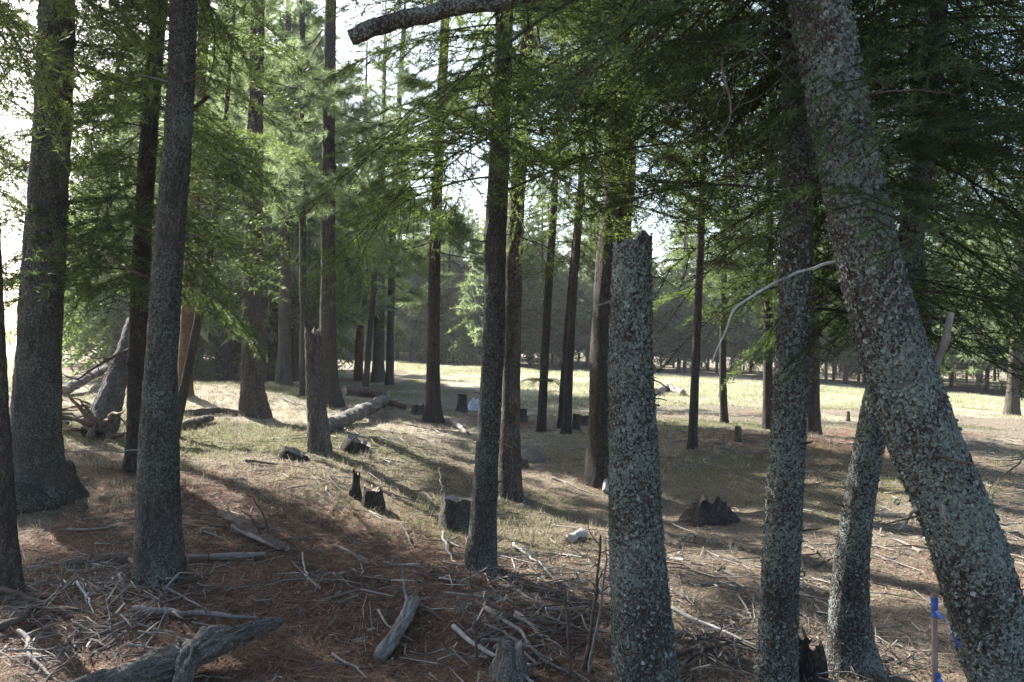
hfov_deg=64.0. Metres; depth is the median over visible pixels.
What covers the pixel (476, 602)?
dead branch
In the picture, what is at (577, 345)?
pine tree
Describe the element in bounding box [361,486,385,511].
tree stump
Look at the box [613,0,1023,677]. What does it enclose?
fir tree
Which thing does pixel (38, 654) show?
dead branch
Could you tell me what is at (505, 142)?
fir tree
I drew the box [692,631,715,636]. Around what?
dead branch
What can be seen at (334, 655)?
dead branch
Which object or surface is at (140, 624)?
dead branch
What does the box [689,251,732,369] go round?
pine tree
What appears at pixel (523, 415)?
tree stump
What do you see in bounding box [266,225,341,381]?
pine tree
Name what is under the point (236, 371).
pine tree
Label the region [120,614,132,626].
dead branch
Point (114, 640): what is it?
dead branch
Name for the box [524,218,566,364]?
pine tree
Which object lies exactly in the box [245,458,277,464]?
dead branch
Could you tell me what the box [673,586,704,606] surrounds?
dead branch
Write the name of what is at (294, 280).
pine tree
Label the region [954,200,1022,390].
pine tree
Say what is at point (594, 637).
dead shoot
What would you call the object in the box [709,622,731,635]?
dead branch
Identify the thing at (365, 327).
pine tree
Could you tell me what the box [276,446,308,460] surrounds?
tree stump
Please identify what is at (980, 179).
fir tree
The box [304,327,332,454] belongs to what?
tree snag
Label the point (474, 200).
sky
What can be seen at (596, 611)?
dead branch
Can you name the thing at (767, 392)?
fir tree
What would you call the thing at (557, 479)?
dead branch
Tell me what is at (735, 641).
dead branch
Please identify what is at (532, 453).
tree stump
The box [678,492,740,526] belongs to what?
tree stump
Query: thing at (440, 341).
fir tree
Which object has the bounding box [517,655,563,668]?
dead branch
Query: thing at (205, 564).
dead branch
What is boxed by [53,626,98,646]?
dead branch
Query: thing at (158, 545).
fir tree
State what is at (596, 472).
fir tree
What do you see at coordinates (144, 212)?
fir tree
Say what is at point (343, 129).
pine tree
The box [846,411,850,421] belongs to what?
tree stump
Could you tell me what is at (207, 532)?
dead branch
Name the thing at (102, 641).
dead branch
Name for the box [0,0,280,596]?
fir tree
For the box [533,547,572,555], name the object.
dead branch
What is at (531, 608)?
dead branch
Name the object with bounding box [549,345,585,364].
fir tree
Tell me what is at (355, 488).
tree stump
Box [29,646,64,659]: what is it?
dead branch
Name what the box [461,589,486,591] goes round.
dead branch
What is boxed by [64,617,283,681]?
root log
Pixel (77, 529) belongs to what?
dead branch
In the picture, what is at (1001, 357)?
pine tree
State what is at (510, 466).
pine tree
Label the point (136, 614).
dead branch
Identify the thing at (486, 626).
dead branch
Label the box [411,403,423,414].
tree stump
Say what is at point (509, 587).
dead branch
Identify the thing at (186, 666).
root log
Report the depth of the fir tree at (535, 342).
50.06 m
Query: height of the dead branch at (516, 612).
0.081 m
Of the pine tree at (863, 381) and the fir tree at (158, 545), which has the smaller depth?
the fir tree at (158, 545)
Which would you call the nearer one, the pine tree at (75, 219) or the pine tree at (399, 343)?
the pine tree at (75, 219)
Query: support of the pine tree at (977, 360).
on the ground at (408, 381)
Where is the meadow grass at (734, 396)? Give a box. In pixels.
[371,360,1023,418]
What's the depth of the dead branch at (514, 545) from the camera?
5.96 m
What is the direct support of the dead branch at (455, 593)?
on the twig litter at (526, 564)
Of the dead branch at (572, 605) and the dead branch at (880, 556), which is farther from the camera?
the dead branch at (880, 556)
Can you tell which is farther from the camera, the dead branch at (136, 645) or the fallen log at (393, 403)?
the fallen log at (393, 403)
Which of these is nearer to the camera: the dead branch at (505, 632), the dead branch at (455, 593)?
the dead branch at (505, 632)
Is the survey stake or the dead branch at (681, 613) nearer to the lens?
the survey stake
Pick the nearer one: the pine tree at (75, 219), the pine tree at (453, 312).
the pine tree at (75, 219)
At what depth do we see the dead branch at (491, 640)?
4.04 m
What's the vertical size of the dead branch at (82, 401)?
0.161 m
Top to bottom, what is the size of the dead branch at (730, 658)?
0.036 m
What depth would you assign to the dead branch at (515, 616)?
4.31 m
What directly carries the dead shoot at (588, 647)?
on the ground at (408, 381)
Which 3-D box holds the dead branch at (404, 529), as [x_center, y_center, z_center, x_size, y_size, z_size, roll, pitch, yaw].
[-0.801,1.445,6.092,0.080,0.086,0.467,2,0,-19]
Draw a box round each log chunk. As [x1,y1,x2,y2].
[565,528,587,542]
[602,478,608,492]
[664,533,680,548]
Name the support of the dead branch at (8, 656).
on the ground at (408, 381)
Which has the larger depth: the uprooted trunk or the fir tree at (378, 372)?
the fir tree at (378, 372)
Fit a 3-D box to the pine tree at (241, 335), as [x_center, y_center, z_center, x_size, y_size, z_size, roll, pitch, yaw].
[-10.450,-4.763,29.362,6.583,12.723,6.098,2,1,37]
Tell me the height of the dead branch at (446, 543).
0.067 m
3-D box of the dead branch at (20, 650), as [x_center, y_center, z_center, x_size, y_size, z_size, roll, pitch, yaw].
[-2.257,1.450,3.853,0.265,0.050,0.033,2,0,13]
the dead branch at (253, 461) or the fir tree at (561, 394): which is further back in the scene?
the fir tree at (561, 394)
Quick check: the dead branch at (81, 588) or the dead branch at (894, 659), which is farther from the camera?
the dead branch at (81, 588)
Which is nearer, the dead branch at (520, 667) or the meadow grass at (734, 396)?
the dead branch at (520, 667)
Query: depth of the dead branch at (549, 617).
4.38 m
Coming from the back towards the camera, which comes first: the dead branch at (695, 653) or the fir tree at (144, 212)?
the fir tree at (144, 212)
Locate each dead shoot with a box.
[528,573,573,677]
[576,508,608,669]
[587,540,608,673]
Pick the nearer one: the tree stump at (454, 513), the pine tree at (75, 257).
the tree stump at (454, 513)
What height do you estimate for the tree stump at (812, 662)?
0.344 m
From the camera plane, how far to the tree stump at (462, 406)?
17.60 m
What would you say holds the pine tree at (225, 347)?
on the ground at (408, 381)
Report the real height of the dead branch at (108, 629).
0.164 m
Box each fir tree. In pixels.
[0,0,118,261]
[0,0,225,485]
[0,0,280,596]
[0,0,320,473]
[0,8,30,287]
[6,4,178,371]
[42,0,263,589]
[63,56,203,374]
[64,88,162,355]
[157,0,319,437]
[177,342,240,373]
[197,181,348,381]
[201,344,214,360]
[234,290,365,377]
[253,0,814,572]
[292,12,542,422]
[336,4,457,384]
[347,0,1023,681]
[348,1,428,382]
[372,235,424,358]
[384,232,445,359]
[413,231,471,363]
[413,232,459,359]
[416,0,1023,681]
[418,252,452,360]
[443,233,482,364]
[454,206,485,362]
[459,184,541,366]
[487,0,771,490]
[491,4,603,431]
[521,184,586,368]
[522,13,679,433]
[525,49,643,428]
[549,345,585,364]
[575,304,585,359]
[584,0,780,449]
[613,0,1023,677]
[652,3,779,422]
[652,184,719,372]
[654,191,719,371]
[670,2,839,428]
[693,4,934,435]
[726,264,773,374]
[744,0,1023,348]
[820,362,840,374]
[835,357,861,377]
[835,362,861,380]
[954,369,990,383]
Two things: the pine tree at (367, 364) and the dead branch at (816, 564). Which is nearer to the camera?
the dead branch at (816, 564)
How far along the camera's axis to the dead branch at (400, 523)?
6.54 m
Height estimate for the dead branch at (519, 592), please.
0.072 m
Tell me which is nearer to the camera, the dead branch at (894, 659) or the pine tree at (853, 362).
the dead branch at (894, 659)
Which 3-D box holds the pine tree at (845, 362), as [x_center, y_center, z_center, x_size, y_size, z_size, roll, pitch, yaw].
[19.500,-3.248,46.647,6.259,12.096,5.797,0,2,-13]
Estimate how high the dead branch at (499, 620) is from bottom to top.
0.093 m
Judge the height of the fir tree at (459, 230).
14.281 m
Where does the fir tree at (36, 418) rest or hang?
on the ground at (408, 381)
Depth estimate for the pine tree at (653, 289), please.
52.19 m
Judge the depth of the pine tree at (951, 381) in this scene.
48.28 m
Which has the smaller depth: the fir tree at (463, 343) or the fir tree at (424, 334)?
the fir tree at (463, 343)
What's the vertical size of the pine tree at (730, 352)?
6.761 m
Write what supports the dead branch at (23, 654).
on the dead branch at (22, 633)
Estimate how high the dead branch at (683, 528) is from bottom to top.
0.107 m
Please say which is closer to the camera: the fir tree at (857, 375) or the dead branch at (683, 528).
the dead branch at (683, 528)
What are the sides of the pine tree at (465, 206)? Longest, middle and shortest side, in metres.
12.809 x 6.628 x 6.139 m
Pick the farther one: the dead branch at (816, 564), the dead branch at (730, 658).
the dead branch at (816, 564)
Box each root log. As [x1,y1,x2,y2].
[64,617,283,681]
[172,645,200,681]
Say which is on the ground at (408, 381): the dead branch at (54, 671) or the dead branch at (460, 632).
the dead branch at (460, 632)
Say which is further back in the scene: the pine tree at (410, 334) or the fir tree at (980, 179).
the pine tree at (410, 334)
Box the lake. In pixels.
[6,338,15,355]
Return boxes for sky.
[0,0,1023,337]
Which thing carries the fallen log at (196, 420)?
on the ground at (408, 381)
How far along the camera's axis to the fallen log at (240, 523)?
5.58 m
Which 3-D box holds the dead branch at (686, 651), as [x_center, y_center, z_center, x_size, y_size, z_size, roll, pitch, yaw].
[1.023,1.510,4.245,0.661,0.149,0.118,2,0,-34]
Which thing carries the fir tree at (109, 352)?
on the ground at (408, 381)
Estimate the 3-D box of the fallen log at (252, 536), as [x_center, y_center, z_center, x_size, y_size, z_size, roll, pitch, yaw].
[-1.780,1.343,5.642,0.614,0.050,0.068,8,4,41]
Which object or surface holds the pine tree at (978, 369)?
on the ground at (408, 381)
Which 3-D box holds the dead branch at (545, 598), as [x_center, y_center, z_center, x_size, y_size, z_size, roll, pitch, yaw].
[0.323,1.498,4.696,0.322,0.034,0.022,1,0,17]
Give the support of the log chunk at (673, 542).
on the ground at (408, 381)
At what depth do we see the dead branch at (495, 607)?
4.49 m
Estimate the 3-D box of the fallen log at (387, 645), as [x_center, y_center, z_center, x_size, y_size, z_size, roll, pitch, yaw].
[-0.607,1.502,4.391,0.155,0.483,0.752,2,0,3]
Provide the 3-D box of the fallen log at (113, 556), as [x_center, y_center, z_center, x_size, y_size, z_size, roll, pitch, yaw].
[-2.596,1.386,5.162,0.448,0.090,0.121,1,0,-15]
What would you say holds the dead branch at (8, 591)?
on the ground at (408, 381)
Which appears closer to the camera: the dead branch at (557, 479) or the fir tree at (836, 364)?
the dead branch at (557, 479)
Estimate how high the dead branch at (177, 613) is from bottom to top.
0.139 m
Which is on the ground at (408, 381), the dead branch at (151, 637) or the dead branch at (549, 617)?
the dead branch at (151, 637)
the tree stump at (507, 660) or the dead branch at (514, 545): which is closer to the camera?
the tree stump at (507, 660)
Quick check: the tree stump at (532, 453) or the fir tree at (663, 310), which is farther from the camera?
the fir tree at (663, 310)
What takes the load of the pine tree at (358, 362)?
on the ground at (408, 381)
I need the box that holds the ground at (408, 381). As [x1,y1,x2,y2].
[0,341,1023,681]
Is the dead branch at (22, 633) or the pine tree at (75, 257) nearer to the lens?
the dead branch at (22, 633)
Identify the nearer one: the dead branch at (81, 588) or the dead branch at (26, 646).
the dead branch at (26, 646)
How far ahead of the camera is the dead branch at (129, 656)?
3.89 m
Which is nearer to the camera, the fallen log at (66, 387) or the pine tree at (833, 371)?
the fallen log at (66, 387)
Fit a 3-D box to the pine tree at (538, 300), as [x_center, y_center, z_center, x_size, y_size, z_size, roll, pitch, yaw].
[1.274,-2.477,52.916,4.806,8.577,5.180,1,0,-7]
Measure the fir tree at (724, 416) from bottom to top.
9.170 m
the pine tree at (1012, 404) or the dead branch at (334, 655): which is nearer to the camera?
the dead branch at (334, 655)
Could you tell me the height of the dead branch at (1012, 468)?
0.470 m
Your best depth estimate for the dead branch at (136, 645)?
3.89 m
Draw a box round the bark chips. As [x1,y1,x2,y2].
[0,383,1023,681]
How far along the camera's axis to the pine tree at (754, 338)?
50.32 m
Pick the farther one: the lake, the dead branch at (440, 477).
the lake
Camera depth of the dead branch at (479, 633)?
4.22 m
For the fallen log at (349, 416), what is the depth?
12.69 m
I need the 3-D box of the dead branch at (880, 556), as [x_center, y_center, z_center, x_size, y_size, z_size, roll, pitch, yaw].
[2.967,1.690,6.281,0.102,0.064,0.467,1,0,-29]
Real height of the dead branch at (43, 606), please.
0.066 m
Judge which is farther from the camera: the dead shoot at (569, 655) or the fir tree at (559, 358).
the fir tree at (559, 358)
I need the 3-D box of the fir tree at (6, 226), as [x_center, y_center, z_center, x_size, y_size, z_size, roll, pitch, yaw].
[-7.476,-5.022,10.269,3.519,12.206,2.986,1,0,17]
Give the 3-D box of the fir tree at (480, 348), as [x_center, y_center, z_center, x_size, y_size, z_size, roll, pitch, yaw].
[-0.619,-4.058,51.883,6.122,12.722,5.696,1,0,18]
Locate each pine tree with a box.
[64,130,132,361]
[64,137,108,363]
[66,64,165,331]
[69,74,278,330]
[109,0,338,397]
[115,0,396,382]
[198,83,291,362]
[199,8,395,341]
[199,323,238,347]
[201,67,234,382]
[204,0,377,418]
[205,0,384,386]
[226,0,375,396]
[232,46,246,372]
[244,0,448,407]
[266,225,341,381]
[336,37,422,380]
[340,325,366,359]
[341,33,431,387]
[347,266,406,341]
[364,267,413,360]
[384,222,428,360]
[384,231,440,360]
[389,0,691,500]
[394,225,459,335]
[440,208,480,363]
[447,194,482,272]
[450,194,536,344]
[455,221,535,347]
[521,241,559,364]
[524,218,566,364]
[525,246,582,364]
[551,177,601,367]
[551,241,596,366]
[575,235,664,345]
[632,221,663,300]
[652,261,676,348]
[654,259,672,365]
[663,273,683,367]
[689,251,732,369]
[701,187,773,372]
[701,292,743,372]
[729,236,778,363]
[819,235,858,382]
[819,246,856,383]
[820,292,841,379]
[821,243,864,383]
[925,195,991,372]
[926,238,968,367]
[928,236,992,386]
[932,233,1021,393]
[933,56,1023,415]
[952,238,1002,389]
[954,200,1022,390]
[956,235,1023,386]
[990,252,1023,369]
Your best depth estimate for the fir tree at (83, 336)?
25.16 m
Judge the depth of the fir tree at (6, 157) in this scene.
9.57 m
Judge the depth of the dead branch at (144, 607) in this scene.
4.32 m
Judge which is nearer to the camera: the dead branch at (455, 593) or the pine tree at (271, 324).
the dead branch at (455, 593)
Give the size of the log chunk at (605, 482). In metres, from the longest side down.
0.233 x 0.091 x 0.090 m
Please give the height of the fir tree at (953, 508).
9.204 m
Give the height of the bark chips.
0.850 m
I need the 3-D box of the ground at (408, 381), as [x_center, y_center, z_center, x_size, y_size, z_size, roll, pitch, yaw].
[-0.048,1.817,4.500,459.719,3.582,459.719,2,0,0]
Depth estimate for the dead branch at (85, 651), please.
3.95 m
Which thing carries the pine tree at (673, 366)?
on the ground at (408, 381)
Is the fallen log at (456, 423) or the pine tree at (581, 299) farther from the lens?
the pine tree at (581, 299)
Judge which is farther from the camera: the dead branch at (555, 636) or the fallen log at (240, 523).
the fallen log at (240, 523)
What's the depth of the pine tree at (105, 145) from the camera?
37.11 m
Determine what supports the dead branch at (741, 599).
on the ground at (408, 381)
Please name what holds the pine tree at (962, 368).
on the ground at (408, 381)
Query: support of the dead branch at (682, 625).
on the dead branch at (681, 613)
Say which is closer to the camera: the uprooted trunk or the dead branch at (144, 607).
the dead branch at (144, 607)
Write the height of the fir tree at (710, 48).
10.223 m
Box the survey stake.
[930,593,961,681]
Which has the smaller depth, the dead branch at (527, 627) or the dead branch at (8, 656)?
the dead branch at (8, 656)
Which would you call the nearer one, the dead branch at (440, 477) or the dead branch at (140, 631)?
the dead branch at (140, 631)
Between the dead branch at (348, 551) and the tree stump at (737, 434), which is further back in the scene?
the tree stump at (737, 434)
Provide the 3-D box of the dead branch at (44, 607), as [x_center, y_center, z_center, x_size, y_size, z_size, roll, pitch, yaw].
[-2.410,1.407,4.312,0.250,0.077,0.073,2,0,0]
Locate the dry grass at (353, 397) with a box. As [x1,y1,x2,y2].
[9,381,1023,635]
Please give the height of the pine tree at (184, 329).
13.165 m
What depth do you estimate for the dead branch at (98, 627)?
4.21 m
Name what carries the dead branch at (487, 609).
on the ground at (408, 381)
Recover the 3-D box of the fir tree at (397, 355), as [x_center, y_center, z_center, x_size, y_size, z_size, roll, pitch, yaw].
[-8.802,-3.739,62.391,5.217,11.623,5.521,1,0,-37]
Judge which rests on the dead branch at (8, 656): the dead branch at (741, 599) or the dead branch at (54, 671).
the dead branch at (54, 671)
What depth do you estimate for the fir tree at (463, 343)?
51.27 m
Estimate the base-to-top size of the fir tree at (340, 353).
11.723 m
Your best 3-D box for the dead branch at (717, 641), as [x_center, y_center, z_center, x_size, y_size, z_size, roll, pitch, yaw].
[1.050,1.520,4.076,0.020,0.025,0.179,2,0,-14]
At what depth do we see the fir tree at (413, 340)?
60.98 m
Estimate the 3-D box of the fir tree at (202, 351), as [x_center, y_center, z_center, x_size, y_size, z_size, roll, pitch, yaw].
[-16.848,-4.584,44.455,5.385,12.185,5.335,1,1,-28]
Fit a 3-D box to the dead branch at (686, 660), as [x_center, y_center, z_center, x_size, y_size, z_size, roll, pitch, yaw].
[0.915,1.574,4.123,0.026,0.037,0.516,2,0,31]
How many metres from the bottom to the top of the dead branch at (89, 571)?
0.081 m
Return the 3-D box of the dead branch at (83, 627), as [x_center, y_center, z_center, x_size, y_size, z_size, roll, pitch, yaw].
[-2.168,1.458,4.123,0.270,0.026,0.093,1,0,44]
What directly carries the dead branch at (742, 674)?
on the ground at (408, 381)
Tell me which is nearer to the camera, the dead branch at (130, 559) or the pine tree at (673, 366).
the dead branch at (130, 559)
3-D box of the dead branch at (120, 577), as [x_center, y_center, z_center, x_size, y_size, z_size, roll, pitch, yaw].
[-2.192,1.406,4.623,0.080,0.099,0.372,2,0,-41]
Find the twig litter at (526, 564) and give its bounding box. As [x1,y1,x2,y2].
[0,382,1023,681]
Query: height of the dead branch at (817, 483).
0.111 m
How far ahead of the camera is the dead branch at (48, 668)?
3.68 m
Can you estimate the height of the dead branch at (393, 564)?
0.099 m
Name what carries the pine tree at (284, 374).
on the ground at (408, 381)
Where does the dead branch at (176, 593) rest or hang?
on the ground at (408, 381)
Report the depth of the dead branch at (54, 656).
3.71 m
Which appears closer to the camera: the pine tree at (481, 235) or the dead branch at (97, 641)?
the dead branch at (97, 641)
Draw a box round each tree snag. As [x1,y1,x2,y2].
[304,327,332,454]
[596,230,681,681]
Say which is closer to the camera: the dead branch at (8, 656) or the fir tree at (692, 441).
the dead branch at (8, 656)
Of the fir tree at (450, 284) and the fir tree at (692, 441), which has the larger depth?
the fir tree at (450, 284)
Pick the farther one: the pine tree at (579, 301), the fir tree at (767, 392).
the pine tree at (579, 301)
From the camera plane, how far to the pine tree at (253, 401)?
12.36 m
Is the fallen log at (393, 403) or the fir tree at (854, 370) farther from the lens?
the fir tree at (854, 370)
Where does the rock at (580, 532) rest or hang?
on the ground at (408, 381)
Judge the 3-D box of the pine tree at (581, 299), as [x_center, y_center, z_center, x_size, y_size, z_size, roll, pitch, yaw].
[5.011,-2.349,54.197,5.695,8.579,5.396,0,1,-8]
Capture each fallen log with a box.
[60,553,132,568]
[62,363,110,395]
[181,415,214,428]
[184,407,259,418]
[188,552,265,559]
[217,492,328,551]
[231,524,280,549]
[328,389,403,432]
[342,383,389,398]
[373,557,420,660]
[387,399,406,409]
[445,418,469,433]
[654,380,685,395]
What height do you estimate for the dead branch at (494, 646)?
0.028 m
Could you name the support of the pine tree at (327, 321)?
on the ground at (408, 381)
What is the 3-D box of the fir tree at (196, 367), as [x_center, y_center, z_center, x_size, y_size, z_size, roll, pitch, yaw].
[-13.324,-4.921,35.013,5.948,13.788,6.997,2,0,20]
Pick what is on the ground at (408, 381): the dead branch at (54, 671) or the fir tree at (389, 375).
the fir tree at (389, 375)
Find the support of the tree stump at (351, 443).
on the ground at (408, 381)
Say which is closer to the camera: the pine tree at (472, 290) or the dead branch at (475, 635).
the dead branch at (475, 635)
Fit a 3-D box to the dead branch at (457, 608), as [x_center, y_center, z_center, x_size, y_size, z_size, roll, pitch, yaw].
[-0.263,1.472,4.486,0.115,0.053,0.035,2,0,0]
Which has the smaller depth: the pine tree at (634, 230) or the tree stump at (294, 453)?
the tree stump at (294, 453)
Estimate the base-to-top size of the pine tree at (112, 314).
10.443 m
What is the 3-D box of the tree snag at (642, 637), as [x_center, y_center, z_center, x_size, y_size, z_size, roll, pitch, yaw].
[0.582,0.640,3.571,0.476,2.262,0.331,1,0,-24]
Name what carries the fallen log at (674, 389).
on the ground at (408, 381)
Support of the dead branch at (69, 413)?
on the uprooted trunk
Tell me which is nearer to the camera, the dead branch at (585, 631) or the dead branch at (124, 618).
the dead branch at (124, 618)
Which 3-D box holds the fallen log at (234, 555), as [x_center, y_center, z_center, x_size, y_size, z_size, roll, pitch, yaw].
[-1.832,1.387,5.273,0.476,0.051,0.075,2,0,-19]
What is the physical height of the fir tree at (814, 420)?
12.153 m
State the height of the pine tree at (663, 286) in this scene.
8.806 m
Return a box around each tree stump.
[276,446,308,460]
[340,434,370,453]
[349,468,361,498]
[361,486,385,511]
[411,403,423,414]
[438,494,471,534]
[455,393,467,412]
[488,638,528,681]
[520,408,527,421]
[521,443,543,462]
[522,457,529,468]
[572,412,580,429]
[580,415,588,425]
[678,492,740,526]
[733,425,741,441]
[798,626,828,681]
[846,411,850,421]
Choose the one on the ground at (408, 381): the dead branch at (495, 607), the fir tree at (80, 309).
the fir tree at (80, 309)
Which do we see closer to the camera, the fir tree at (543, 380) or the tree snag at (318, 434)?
the tree snag at (318, 434)
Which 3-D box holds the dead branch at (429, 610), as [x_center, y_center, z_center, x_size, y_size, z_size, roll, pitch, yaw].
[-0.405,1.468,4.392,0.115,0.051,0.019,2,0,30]
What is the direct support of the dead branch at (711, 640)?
on the ground at (408, 381)
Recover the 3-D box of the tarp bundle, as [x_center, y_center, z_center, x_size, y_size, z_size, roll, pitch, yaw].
[-0.848,1.398,18.260,0.340,0.292,0.280,2,0,0]
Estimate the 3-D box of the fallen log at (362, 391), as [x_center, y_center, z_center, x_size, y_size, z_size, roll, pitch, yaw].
[-3.167,1.109,17.811,1.034,0.410,0.482,2,0,-14]
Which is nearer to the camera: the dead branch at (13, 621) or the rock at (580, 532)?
the dead branch at (13, 621)
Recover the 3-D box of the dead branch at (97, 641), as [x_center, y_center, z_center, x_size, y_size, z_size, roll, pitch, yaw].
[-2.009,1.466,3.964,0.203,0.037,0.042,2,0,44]
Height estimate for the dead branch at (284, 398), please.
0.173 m
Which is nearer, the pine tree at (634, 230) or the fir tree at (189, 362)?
the fir tree at (189, 362)
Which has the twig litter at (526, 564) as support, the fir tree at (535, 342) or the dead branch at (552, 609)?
the dead branch at (552, 609)
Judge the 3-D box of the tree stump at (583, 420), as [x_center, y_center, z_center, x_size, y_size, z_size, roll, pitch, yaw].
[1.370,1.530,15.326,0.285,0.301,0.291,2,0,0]
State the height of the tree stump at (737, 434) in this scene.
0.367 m
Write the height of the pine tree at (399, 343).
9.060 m
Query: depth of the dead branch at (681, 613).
4.51 m
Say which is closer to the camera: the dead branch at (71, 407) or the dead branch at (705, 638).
the dead branch at (705, 638)
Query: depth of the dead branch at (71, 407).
11.04 m
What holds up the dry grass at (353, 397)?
on the ground at (408, 381)
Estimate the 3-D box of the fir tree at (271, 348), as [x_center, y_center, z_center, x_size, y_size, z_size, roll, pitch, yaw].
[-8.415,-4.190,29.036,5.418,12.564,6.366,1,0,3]
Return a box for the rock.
[36,457,89,507]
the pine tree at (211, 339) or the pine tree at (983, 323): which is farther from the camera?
the pine tree at (983, 323)
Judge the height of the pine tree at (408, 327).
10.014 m
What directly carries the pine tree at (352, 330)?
on the ground at (408, 381)
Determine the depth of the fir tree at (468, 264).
57.03 m
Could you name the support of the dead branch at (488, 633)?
on the dead branch at (487, 609)
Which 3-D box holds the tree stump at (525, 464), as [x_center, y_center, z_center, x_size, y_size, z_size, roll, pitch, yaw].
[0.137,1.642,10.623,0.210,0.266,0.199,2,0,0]
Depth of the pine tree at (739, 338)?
50.54 m
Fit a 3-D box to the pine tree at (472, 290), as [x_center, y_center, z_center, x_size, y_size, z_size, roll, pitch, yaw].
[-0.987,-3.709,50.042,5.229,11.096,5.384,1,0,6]
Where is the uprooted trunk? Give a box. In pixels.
[62,318,128,439]
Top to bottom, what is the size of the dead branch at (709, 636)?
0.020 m
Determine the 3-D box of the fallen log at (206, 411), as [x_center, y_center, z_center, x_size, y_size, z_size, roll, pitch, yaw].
[-4.316,1.066,12.205,1.081,0.149,0.271,4,-1,-16]
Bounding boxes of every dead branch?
[0,585,98,616]
[0,598,51,631]
[0,651,46,675]
[7,620,63,681]
[7,647,55,651]
[21,648,62,661]
[25,599,67,608]
[25,632,40,647]
[26,658,69,681]
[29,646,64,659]
[31,600,78,613]
[33,653,52,667]
[39,661,62,672]
[52,655,73,676]
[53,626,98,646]
[54,607,150,654]
[62,402,125,409]
[62,412,83,425]
[66,396,91,403]
[66,526,128,530]
[66,651,104,653]
[72,621,99,640]
[75,580,93,612]
[81,559,118,574]
[88,621,135,649]
[89,638,106,646]
[92,609,156,654]
[94,621,132,629]
[100,609,142,618]
[110,612,159,615]
[115,557,169,601]
[118,573,138,607]
[118,654,141,657]
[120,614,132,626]
[126,639,153,648]
[131,600,258,619]
[132,596,157,615]
[137,621,177,633]
[138,630,183,638]
[142,601,166,650]
[159,583,209,610]
[187,563,231,565]
[204,530,226,540]
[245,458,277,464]
[282,397,306,410]
[301,552,307,580]
[331,652,366,677]
[333,544,381,567]
[380,517,424,533]
[383,549,428,569]
[401,523,414,548]
[427,608,444,621]
[438,467,441,494]
[441,531,458,570]
[444,589,499,597]
[451,624,533,681]
[454,606,473,613]
[455,591,502,614]
[461,566,501,660]
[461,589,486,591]
[467,629,498,636]
[477,616,517,638]
[480,636,516,642]
[481,612,500,630]
[484,606,569,673]
[484,623,520,640]
[487,609,530,623]
[489,602,512,615]
[493,623,523,648]
[497,584,563,612]
[503,630,552,661]
[508,581,524,588]
[512,521,571,590]
[513,614,548,637]
[514,610,564,650]
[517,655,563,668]
[518,623,539,631]
[522,603,576,610]
[523,643,553,648]
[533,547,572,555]
[534,633,587,640]
[541,597,591,608]
[542,614,584,631]
[546,606,598,610]
[547,611,588,620]
[552,477,590,493]
[564,631,609,634]
[570,604,599,641]
[589,609,608,614]
[664,518,717,540]
[671,606,755,645]
[672,608,694,634]
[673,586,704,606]
[673,629,755,650]
[676,616,754,656]
[679,639,708,673]
[685,637,727,641]
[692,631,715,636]
[693,651,738,664]
[704,608,753,627]
[706,634,732,643]
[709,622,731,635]
[713,638,732,654]
[722,654,733,664]
[726,664,758,680]
[733,639,737,657]
[737,593,751,617]
[807,478,830,485]
[810,557,832,567]
[875,554,925,572]
[879,653,924,668]
[984,455,1023,493]
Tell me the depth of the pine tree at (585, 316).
49.39 m
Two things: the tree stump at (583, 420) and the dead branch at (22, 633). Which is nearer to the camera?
the dead branch at (22, 633)
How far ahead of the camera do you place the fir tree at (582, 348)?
56.01 m
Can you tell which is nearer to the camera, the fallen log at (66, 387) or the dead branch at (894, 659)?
the dead branch at (894, 659)
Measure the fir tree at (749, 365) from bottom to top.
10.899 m
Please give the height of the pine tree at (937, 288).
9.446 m
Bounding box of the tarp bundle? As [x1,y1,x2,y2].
[468,397,478,410]
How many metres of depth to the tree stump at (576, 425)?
14.49 m
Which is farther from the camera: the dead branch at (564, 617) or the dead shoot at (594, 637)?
the dead branch at (564, 617)
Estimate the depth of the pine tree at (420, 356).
58.85 m
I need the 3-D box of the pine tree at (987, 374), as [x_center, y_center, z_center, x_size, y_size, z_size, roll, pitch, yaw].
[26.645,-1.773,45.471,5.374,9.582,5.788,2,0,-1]
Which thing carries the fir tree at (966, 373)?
on the ground at (408, 381)
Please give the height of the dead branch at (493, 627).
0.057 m
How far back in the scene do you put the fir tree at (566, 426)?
13.95 m
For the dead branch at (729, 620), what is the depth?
4.66 m
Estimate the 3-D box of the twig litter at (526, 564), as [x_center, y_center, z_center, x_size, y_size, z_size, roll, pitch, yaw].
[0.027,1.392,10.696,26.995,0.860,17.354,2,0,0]
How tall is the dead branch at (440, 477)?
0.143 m

